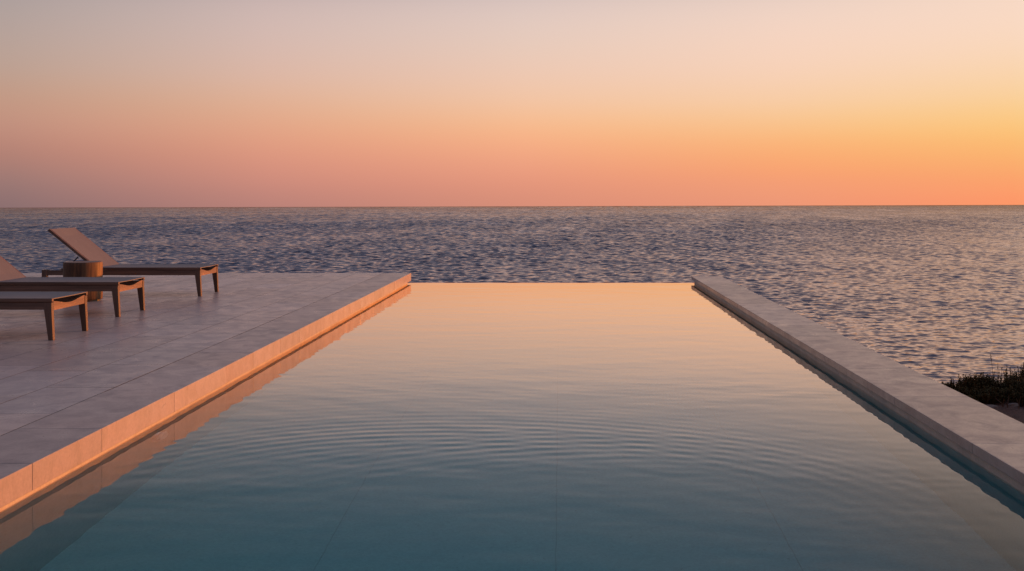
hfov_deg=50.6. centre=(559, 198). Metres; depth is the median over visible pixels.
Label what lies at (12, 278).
sun lounger
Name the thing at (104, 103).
sky
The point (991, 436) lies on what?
wall
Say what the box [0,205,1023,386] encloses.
sea
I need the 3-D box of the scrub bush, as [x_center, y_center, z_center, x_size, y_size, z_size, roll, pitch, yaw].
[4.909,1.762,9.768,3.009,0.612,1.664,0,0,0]
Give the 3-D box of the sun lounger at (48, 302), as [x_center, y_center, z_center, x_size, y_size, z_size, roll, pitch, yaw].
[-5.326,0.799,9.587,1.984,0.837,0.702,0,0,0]
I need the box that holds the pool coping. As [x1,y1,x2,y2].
[0,273,410,507]
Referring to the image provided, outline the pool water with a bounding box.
[0,283,1023,570]
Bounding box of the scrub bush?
[941,362,1023,408]
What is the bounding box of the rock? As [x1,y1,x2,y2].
[1008,403,1018,406]
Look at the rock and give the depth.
9.04 m
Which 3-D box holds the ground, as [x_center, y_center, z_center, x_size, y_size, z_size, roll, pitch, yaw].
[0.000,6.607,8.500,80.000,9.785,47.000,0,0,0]
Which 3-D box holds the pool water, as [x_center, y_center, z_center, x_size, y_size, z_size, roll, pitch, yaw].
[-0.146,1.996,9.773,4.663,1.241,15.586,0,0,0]
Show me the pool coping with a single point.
(37, 453)
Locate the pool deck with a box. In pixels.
[0,273,382,435]
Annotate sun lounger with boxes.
[0,256,144,316]
[0,291,87,339]
[42,227,218,295]
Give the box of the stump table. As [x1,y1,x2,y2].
[63,261,102,301]
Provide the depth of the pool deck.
9.94 m
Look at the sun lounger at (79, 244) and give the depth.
13.50 m
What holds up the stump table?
on the pool deck
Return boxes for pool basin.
[0,281,1023,510]
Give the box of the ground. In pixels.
[982,395,1023,423]
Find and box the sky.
[0,0,1023,207]
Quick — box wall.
[691,276,1023,484]
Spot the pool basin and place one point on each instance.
(990, 468)

